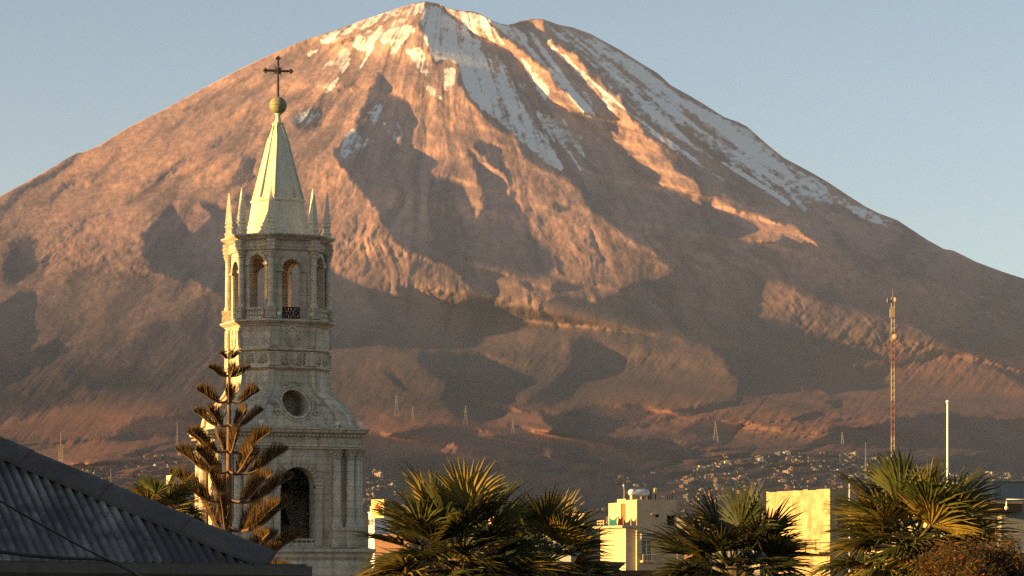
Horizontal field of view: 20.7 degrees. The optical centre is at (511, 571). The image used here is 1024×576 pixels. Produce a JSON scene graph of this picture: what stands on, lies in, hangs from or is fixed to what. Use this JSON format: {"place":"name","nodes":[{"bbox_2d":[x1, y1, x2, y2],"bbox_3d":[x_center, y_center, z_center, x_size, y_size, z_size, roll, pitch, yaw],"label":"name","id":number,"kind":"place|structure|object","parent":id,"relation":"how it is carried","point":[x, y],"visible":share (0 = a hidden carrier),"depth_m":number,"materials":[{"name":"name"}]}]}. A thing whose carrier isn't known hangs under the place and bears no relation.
{"place":"outdoors","nodes":[
{"label":"outdoors","id":0,"kind":"place"},
{"bbox_2d":[117,463,209,520],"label":"fan palm","id":1,"kind":"object","parent":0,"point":[152,490],"visible":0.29,"depth_m":83.58,"materials":[{"name":"green plant"}]},
{"bbox_2d":[161,348,306,563],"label":"norfolk pine","id":2,"kind":"object","parent":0,"point":[206,450],"visible":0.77,"depth_m":117.76,"materials":[{"name":"green plant"}]},
{"bbox_2d":[374,534,468,575],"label":"town house","id":3,"kind":"structure","parent":0,"point":[382,544],"depth_m":281.81,"materials":[{"name":"brick"}]},
{"bbox_2d":[345,456,574,575],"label":"fan palm","id":4,"kind":"object","parent":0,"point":[457,506],"visible":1,"depth_m":65.23,"materials":[{"name":"green plant"}]},
{"bbox_2d":[0,2,1023,542],"bbox_3d":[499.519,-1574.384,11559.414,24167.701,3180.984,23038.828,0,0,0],"label":"mountain","id":5,"kind":"structure","parent":0,"point":[590,266],"depth_m":11417.41,"materials":[{"name":"brown stone"}]},
{"bbox_2d":[60,435,61,461],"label":"antenna mast","id":6,"kind":"object","parent":5,"relation":"on","point":[61,449],"visible":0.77,"depth_m":5547.44,"materials":[{"name":"grey metal"}]},
{"bbox_2d":[366,488,372,493],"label":"house","id":7,"kind":"structure","parent":5,"relation":"on","point":[369,490],"depth_m":5830.96,"materials":[{"name":"concrete"}]},
{"bbox_2d":[371,499,384,522],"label":"rooftop sign","id":8,"kind":"object","parent":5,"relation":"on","point":[374,507],"visible":0.54,"depth_m":318.17,"materials":[{"name":"yellow paint"}]},
{"bbox_2d":[374,472,383,477],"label":"house","id":9,"kind":"structure","parent":5,"relation":"on","point":[379,474],"depth_m":6176.89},
{"bbox_2d":[387,483,394,487],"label":"house","id":10,"kind":"structure","parent":5,"relation":"on","point":[390,485],"depth_m":6027.77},
{"bbox_2d":[467,483,633,575],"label":"fan palm","id":11,"kind":"object","parent":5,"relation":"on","point":[549,516],"visible":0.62,"depth_m":69.47,"materials":[{"name":"green plant"}]},
{"bbox_2d":[86,452,1019,523],"bbox_3d":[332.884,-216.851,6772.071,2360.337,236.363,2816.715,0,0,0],"label":"town","id":12,"kind":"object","parent":5,"relation":"on","point":[791,468],"visible":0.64,"depth_m":7207.98,"materials":[{"name":"brick"}]},
{"bbox_2d":[87,450,1023,516],"bbox_3d":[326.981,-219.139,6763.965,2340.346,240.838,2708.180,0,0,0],"label":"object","id":13,"kind":"object","parent":5,"relation":"on","point":[92,468],"visible":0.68,"depth_m":7178.63,"materials":[{"name":"plant"}]},
{"bbox_2d":[557,540,625,574],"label":"old stone building","id":14,"kind":"structure","parent":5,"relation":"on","point":[566,559],"depth_m":149.79,"materials":[{"name":"beige stone"}]},
{"bbox_2d":[602,570,750,575],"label":"dark roofed building","id":15,"kind":"structure","parent":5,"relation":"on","point":[639,572],"depth_m":145.08,"materials":[{"name":"stone"}]},
{"bbox_2d":[630,479,820,575],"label":"fan palm","id":16,"kind":"object","parent":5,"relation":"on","point":[749,533],"visible":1,"depth_m":61.48,"materials":[{"name":"green plant"}]},
{"bbox_2d":[807,479,815,483],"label":"house","id":17,"kind":"structure","parent":5,"relation":"on","point":[811,481],"depth_m":7247.69,"materials":[{"name":"brick"}]},
{"bbox_2d":[848,485,850,571],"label":"thin mast","id":18,"kind":"object","parent":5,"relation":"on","point":[849,523],"visible":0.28,"depth_m":175.95,"materials":[{"name":"grey metal"}]},
{"bbox_2d":[887,295,898,466],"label":"telecom mast","id":19,"kind":"object","parent":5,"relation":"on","point":[894,336],"visible":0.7,"depth_m":899.46,"materials":[{"name":"metal"}]},
{"bbox_2d":[807,444,1023,575],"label":"fan palm","id":20,"kind":"object","parent":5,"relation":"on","point":[904,489],"visible":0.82,"depth_m":57.25,"materials":[{"name":"green plant"}]},
{"bbox_2d":[946,400,948,487],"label":"flagpole","id":21,"kind":"object","parent":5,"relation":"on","point":[947,444],"visible":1,"depth_m":129.97,"materials":[{"name":"white metal"}]},
{"bbox_2d":[906,523,1023,575],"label":"flowering tree","id":22,"kind":"object","parent":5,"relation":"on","point":[978,562],"visible":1,"depth_m":49.88,"materials":[{"name":"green plant"}]},
{"bbox_2d":[964,501,1023,571],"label":"dark canopy building","id":23,"kind":"structure","parent":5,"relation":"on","point":[1014,513],"depth_m":120.25,"materials":[{"name":"stone"}]},
{"bbox_2d":[1004,499,1018,509],"bbox_3d":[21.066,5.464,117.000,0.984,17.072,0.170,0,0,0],"label":"wall lamp","id":24,"kind":"object","parent":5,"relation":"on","point":[1006,507],"visible":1,"depth_m":116.98,"materials":[{"name":"white metal"}]},
{"bbox_2d":[0,0,1023,277],"label":"sky","id":25,"kind":"structure","parent":0,"point":[913,110],"materials":[{"name":"blue"}]},
{"bbox_2d":[572,513,605,525],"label":"town house","id":26,"kind":"structure","parent":0,"point":[599,516],"depth_m":302.90,"materials":[{"name":"beige concrete"}]},
{"bbox_2d":[677,515,706,530],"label":"town house","id":27,"kind":"structure","parent":0,"point":[678,525],"depth_m":332.75,"materials":[{"name":"concrete"}]},
{"bbox_2d":[677,517,712,568],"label":"town house","id":28,"kind":"structure","parent":0,"point":[682,557],"depth_m":298.80,"materials":[{"name":"brick"}]},
{"bbox_2d":[678,554,683,561],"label":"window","id":29,"kind":"structure","parent":28,"relation":"in","point":[679,555],"depth_m":299.13,"materials":[{"name":"grey glass"}]},
{"bbox_2d":[712,514,762,569],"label":"town house","id":30,"kind":"structure","parent":0,"point":[728,553],"depth_m":261.27,"materials":[{"name":"concrete"}]},
{"bbox_2d":[752,551,765,574],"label":"town house","id":31,"kind":"structure","parent":0,"point":[756,566],"depth_m":252.67,"materials":[{"name":"beige concrete"}]},
{"bbox_2d":[766,489,852,575],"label":"ochre building","id":32,"kind":"structure","parent":0,"point":[814,522],"depth_m":208.06,"materials":[{"name":"yellow paint"}]},
{"bbox_2d":[838,509,845,527],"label":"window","id":33,"kind":"structure","parent":32,"relation":"in","point":[838,509],"depth_m":206.29,"materials":[{"name":"grey glass"}]},
{"bbox_2d":[851,557,888,571],"bbox_3d":[7.699,6.813,59.999,1.071,14.379,0.751,0,0,15],"label":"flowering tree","id":34,"kind":"object","parent":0,"point":[866,563],"visible":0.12,"depth_m":59.90,"materials":[{"name":"green plant"}]},
{"bbox_2d":[853,528,891,568],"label":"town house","id":35,"kind":"structure","parent":0,"point":[873,550],"depth_m":280.11,"materials":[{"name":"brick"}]},
{"label":"ground","id":36,"kind":"structure","parent":0,"visible":0},
{"bbox_2d":[0,437,311,575],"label":"tin roofed house","id":37,"kind":"structure","parent":36,"relation":"on","point":[141,535],"depth_m":27.21,"materials":[{"name":"metal"}]},
{"bbox_2d":[0,500,138,575],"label":"power cable","id":38,"kind":"object","parent":37,"relation":"attached to","point":[62,536],"visible":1,"depth_m":23.12,"materials":[{"name":"black rubber"}]},
{"bbox_2d":[0,550,140,575],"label":"power cable","id":39,"kind":"object","parent":37,"relation":"attached to","point":[51,557],"visible":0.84,"depth_m":23.56,"materials":[{"name":"black rubber"}]},
{"bbox_2d":[156,475,192,504],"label":"town house","id":40,"kind":"structure","parent":36,"relation":"on","point":[168,477],"depth_m":422.49,"materials":[{"name":"yellow concrete"}]},
{"bbox_2d":[189,56,375,575],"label":"bell tower","id":41,"kind":"structure","parent":36,"relation":"on","point":[306,415],"depth_m":174.42,"materials":[{"name":"stone"}]},
{"bbox_2d":[280,508,290,524],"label":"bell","id":42,"kind":"object","parent":41,"relation":"hanging from","point":[283,518],"visible":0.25,"depth_m":176.57,"materials":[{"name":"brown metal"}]},
{"bbox_2d":[368,506,397,567],"bbox_3d":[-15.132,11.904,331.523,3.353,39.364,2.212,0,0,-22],"label":"white clinic","id":43,"kind":"structure","parent":36,"relation":"on","point":[371,540],"depth_m":330.52,"materials":[{"name":"paint"}]},
{"bbox_2d":[536,527,599,561],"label":"terrace building","id":44,"kind":"structure","parent":36,"relation":"on","point":[586,533],"depth_m":279.06,"materials":[{"name":"beige concrete"}]},
{"bbox_2d":[593,499,676,569],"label":"rooftop house","id":45,"kind":"structure","parent":36,"relation":"on","point":[639,514],"depth_m":240.66,"materials":[{"name":"paint"}]},
{"bbox_2d":[609,517,616,525],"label":"hung cloth","id":46,"kind":"object","parent":45,"relation":"hanging from","point":[612,522],"visible":1,"depth_m":241.70,"materials":[{"name":"teal fabric"}]},
{"bbox_2d":[617,516,622,525],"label":"hung cloth","id":47,"kind":"object","parent":45,"relation":"hanging from","point":[620,521],"visible":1,"depth_m":240.26,"materials":[{"name":"brown fabric"}]},
{"bbox_2d":[622,504,625,524],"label":"door","id":48,"kind":"structure","parent":45,"relation":"in","point":[623,505],"depth_m":242.90,"materials":[{"name":"metal"}]},
{"bbox_2d":[628,488,650,499],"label":"water tank","id":49,"kind":"object","parent":45,"relation":"on","point":[639,493],"visible":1,"depth_m":240.94,"materials":[{"name":"plastic"}]},
{"bbox_2d":[641,539,651,559],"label":"window","id":50,"kind":"structure","parent":45,"relation":"in","point":[642,540],"depth_m":240.42,"materials":[{"name":"grey glass"}]},
{"bbox_2d":[641,490,652,499],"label":"tank enclosure","id":51,"kind":"object","parent":45,"relation":"on","point":[642,497],"visible":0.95,"depth_m":242.34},
{"bbox_2d":[917,517,940,548],"bbox_3d":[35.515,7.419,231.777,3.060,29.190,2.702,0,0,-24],"label":"sunlit flat house","id":52,"kind":"structure","parent":36,"relation":"on","point":[924,525],"depth_m":231.23,"materials":[{"name":"yellow concrete"}]},
{"bbox_2d":[966,481,1023,511],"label":"pale building","id":53,"kind":"structure","parent":36,"relation":"on","point":[1014,489],"depth_m":190.32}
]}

